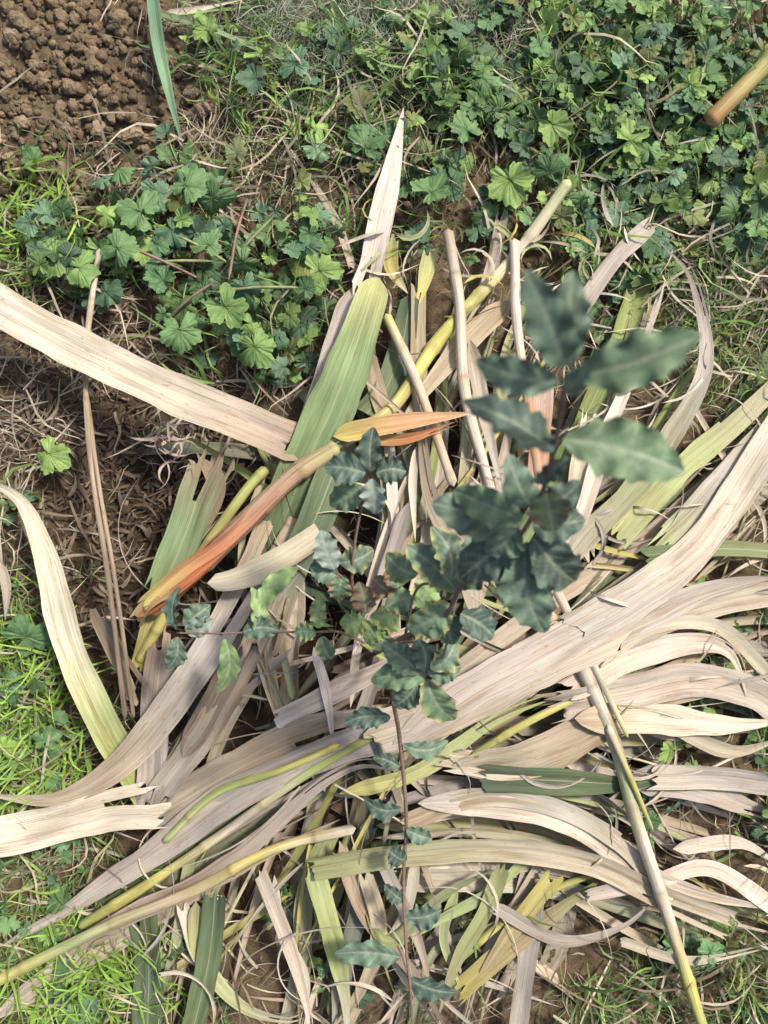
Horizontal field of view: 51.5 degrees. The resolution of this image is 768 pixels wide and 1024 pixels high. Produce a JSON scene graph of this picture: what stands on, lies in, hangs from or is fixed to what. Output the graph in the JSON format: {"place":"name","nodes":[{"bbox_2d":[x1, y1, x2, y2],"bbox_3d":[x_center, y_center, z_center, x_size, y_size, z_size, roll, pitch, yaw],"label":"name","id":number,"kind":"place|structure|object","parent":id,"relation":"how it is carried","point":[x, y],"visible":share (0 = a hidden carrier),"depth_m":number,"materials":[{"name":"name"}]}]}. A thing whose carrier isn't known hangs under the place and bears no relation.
{"place":"outdoors","nodes":[
{"label":"outdoors","id":0,"kind":"place"},
{"bbox_2d":[82,373,134,717],"bbox_3d":[-0.391,0.040,1.138,0.020,0.057,0.515,-9,90,0],"label":"dry weed stem","id":1,"kind":"object","parent":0,"point":[113,571],"visible":0.91,"depth_m":1.12,"materials":[{"name":"brown plant"}]},
{"bbox_2d":[0,0,767,1023],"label":"ground","id":2,"kind":"structure","parent":0,"point":[572,966],"depth_m":1.22,"materials":[{"name":"soil"}]},
{"bbox_2d":[83,248,126,717],"bbox_3d":[-0.406,-0.045,1.142,0.030,0.062,0.685,-4,90,0],"label":"dry weed stem","id":3,"kind":"object","parent":2,"relation":"on","point":[88,325],"visible":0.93,"depth_m":1.12,"materials":[{"name":"brown plant"}]},
{"bbox_2d":[147,0,183,148],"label":"green reed leaf","id":4,"kind":"object","parent":2,"relation":"on","point":[156,31],"visible":0.97,"depth_m":1.15,"materials":[{"name":"green plant"}]},
{"bbox_2d":[0,153,767,1023],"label":"dry reed leaf pile","id":5,"kind":"object","parent":2,"relation":"on","point":[522,821],"visible":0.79,"depth_m":1.15,"materials":[{"name":"beige plant"}]},
{"bbox_2d":[0,484,137,804],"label":"dry reed leaf","id":6,"kind":"object","parent":5,"relation":"on","point":[95,707],"visible":0.91,"depth_m":1.14,"materials":[{"name":"beige plant"}]},
{"bbox_2d":[0,782,171,856],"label":"dry reed leaf","id":7,"kind":"object","parent":5,"relation":"on","point":[64,822],"visible":1,"depth_m":1.14,"materials":[{"name":"beige plant"}]},
{"bbox_2d":[0,283,297,460],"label":"dry reed leaf","id":8,"kind":"object","parent":5,"relation":"on","point":[72,345],"visible":1,"depth_m":1.11,"materials":[{"name":"beige plant"}]},
{"bbox_2d":[0,516,297,806],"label":"dry reed leaf","id":9,"kind":"object","parent":5,"relation":"on","point":[158,721],"visible":0.89,"depth_m":1.11,"materials":[{"name":"beige plant"}]},
{"bbox_2d":[0,824,355,985],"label":"reed stalk","id":10,"kind":"object","parent":5,"relation":"on","point":[25,966],"visible":0.99,"depth_m":1.15,"materials":[{"name":"plant"}]},
{"bbox_2d":[135,466,268,662],"bbox_3d":[-0.264,0.075,1.140,0.024,0.045,0.341,34,90,0],"label":"reed stalk","id":11,"kind":"object","parent":5,"relation":"on","point":[258,476],"visible":0.69,"depth_m":1.12,"materials":[{"name":"plant"}]},
{"bbox_2d":[78,736,373,929],"bbox_3d":[-0.145,0.402,1.132,0.749,0.111,0.033,-34,90,0],"label":"reed stalk","id":12,"kind":"object","parent":5,"relation":"on","point":[145,885],"visible":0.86,"depth_m":1.14,"materials":[{"name":"plant"}]},
{"bbox_2d":[129,440,340,626],"bbox_3d":[-0.208,0.029,1.110,0.394,0.074,0.038,-41,90,0],"label":"reed stalk","id":13,"kind":"object","parent":5,"relation":"on","point":[187,574],"visible":0.94,"depth_m":1.09,"materials":[{"name":"plant"}]},
{"bbox_2d":[163,743,339,842],"bbox_3d":[-0.197,0.388,1.123,0.305,0.071,0.034,-32,90,0],"label":"reed stalk","id":14,"kind":"object","parent":5,"relation":"on","point":[186,818],"visible":1,"depth_m":1.12,"materials":[{"name":"plant"}]},
{"bbox_2d":[208,524,318,590],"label":"dry reed leaf","id":15,"kind":"object","parent":5,"relation":"on","point":[291,552],"visible":0.91,"depth_m":1.07,"materials":[{"name":"beige plant"}]},
{"bbox_2d":[261,277,387,554],"bbox_3d":[-0.081,-0.129,1.119,0.071,0.040,0.436,24,90,0],"label":"green reed leaf","id":16,"kind":"object","parent":5,"relation":"on","point":[331,406],"visible":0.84,"depth_m":1.11,"materials":[{"name":"green plant"}]},
{"bbox_2d":[351,108,403,292],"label":"dry reed leaf","id":17,"kind":"object","parent":5,"relation":"on","point":[383,206],"visible":0.95,"depth_m":1.16,"materials":[{"name":"beige plant"}]},
{"bbox_2d":[333,412,470,441],"bbox_3d":[0.026,-0.123,1.089,0.196,0.019,0.028,-10,90,0],"label":"orange reed sheath","id":18,"kind":"object","parent":5,"relation":"on","point":[355,430],"visible":0.92,"depth_m":1.09,"materials":[{"name":"orange plant"}]},
{"bbox_2d":[358,421,456,445],"bbox_3d":[0.030,-0.104,1.096,0.147,0.019,0.024,-7,90,0],"label":"orange reed sheath","id":19,"kind":"object","parent":5,"relation":"on","point":[395,439],"visible":0.82,"depth_m":1.09,"materials":[{"name":"orange plant"}]},
{"bbox_2d":[383,313,456,486],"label":"reed stalk","id":20,"kind":"object","parent":5,"relation":"on","point":[402,349],"visible":0.99,"depth_m":1.11,"materials":[{"name":"plant"}]},
{"bbox_2d":[340,179,571,446],"bbox_3d":[0.112,-0.280,1.145,0.040,0.068,0.508,41,90,0],"label":"reed stalk","id":21,"kind":"object","parent":5,"relation":"on","point":[435,343],"visible":0.8,"depth_m":1.15,"materials":[{"name":"plant"}]},
{"bbox_2d":[443,228,496,489],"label":"reed stalk","id":22,"kind":"object","parent":5,"relation":"on","point":[463,377],"visible":0.91,"depth_m":1.13,"materials":[{"name":"plant"}]},
{"bbox_2d":[471,700,572,758],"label":"reed stalk","id":23,"kind":"object","parent":5,"relation":"on","point":[506,734],"visible":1,"depth_m":1.09,"materials":[{"name":"plant"}]},
{"bbox_2d":[509,238,541,488],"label":"reed stalk","id":24,"kind":"object","parent":5,"relation":"on","point":[515,301],"visible":0.56,"depth_m":1.14,"materials":[{"name":"plant"}]},
{"bbox_2d":[465,874,593,959],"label":"leaf","id":25,"kind":"object","parent":5,"relation":"on","point":[484,936],"visible":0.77,"depth_m":1.16,"materials":[{"name":"plant"}]},
{"bbox_2d":[553,591,628,737],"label":"reed stalk","id":26,"kind":"object","parent":5,"relation":"on","point":[562,602],"visible":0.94,"depth_m":1.09,"materials":[{"name":"plant"}]},
{"bbox_2d":[550,612,706,1023],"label":"reed stalk","id":27,"kind":"object","parent":5,"relation":"on","point":[587,678],"visible":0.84,"depth_m":1.12,"materials":[{"name":"plant"}]},
{"bbox_2d":[605,725,652,829],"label":"reed stalk","id":28,"kind":"object","parent":5,"relation":"on","point":[611,734],"visible":1,"depth_m":1.10,"materials":[{"name":"plant"}]},
{"bbox_2d":[0,0,767,1023],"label":"broadleaf weeds","id":29,"kind":"object","parent":2,"relation":"on","point":[650,38],"visible":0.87,"depth_m":1.18,"materials":[{"name":"green plant"}]},
{"bbox_2d":[703,48,767,127],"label":"reed stalk","id":30,"kind":"object","parent":29,"relation":"on","point":[733,96],"visible":1,"depth_m":1.15,"materials":[{"name":"plant"}]},
{"bbox_2d":[0,0,767,1023],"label":"grass","id":31,"kind":"structure","parent":2,"relation":"on","point":[26,678],"depth_m":1.19,"materials":[{"name":"green plant"}]},
{"bbox_2d":[166,0,239,14],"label":"dry reed leaf","id":32,"kind":"object","parent":31,"relation":"on","point":[193,9],"visible":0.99,"depth_m":1.17,"materials":[{"name":"beige plant"}]},
{"bbox_2d":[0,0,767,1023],"bbox_3d":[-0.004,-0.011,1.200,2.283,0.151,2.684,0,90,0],"label":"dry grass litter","id":33,"kind":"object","parent":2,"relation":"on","point":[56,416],"visible":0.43,"depth_m":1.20,"materials":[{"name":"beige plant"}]},
{"bbox_2d":[160,11,349,80],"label":"stem","id":34,"kind":"object","parent":33,"relation":"on","point":[179,18],"visible":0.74,"depth_m":1.17,"materials":[{"name":"plant"}]},
{"bbox_2d":[0,0,767,1023],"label":"soil clods","id":35,"kind":"object","parent":2,"relation":"on","point":[118,22],"visible":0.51,"depth_m":1.21,"materials":[{"name":"brown soil"}]},
{"bbox_2d":[161,269,700,1023],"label":"holm oak sapling","id":36,"kind":"object","parent":2,"relation":"on","point":[533,573],"visible":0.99,"depth_m":0.64,"materials":[{"name":"green plant"}]}
]}

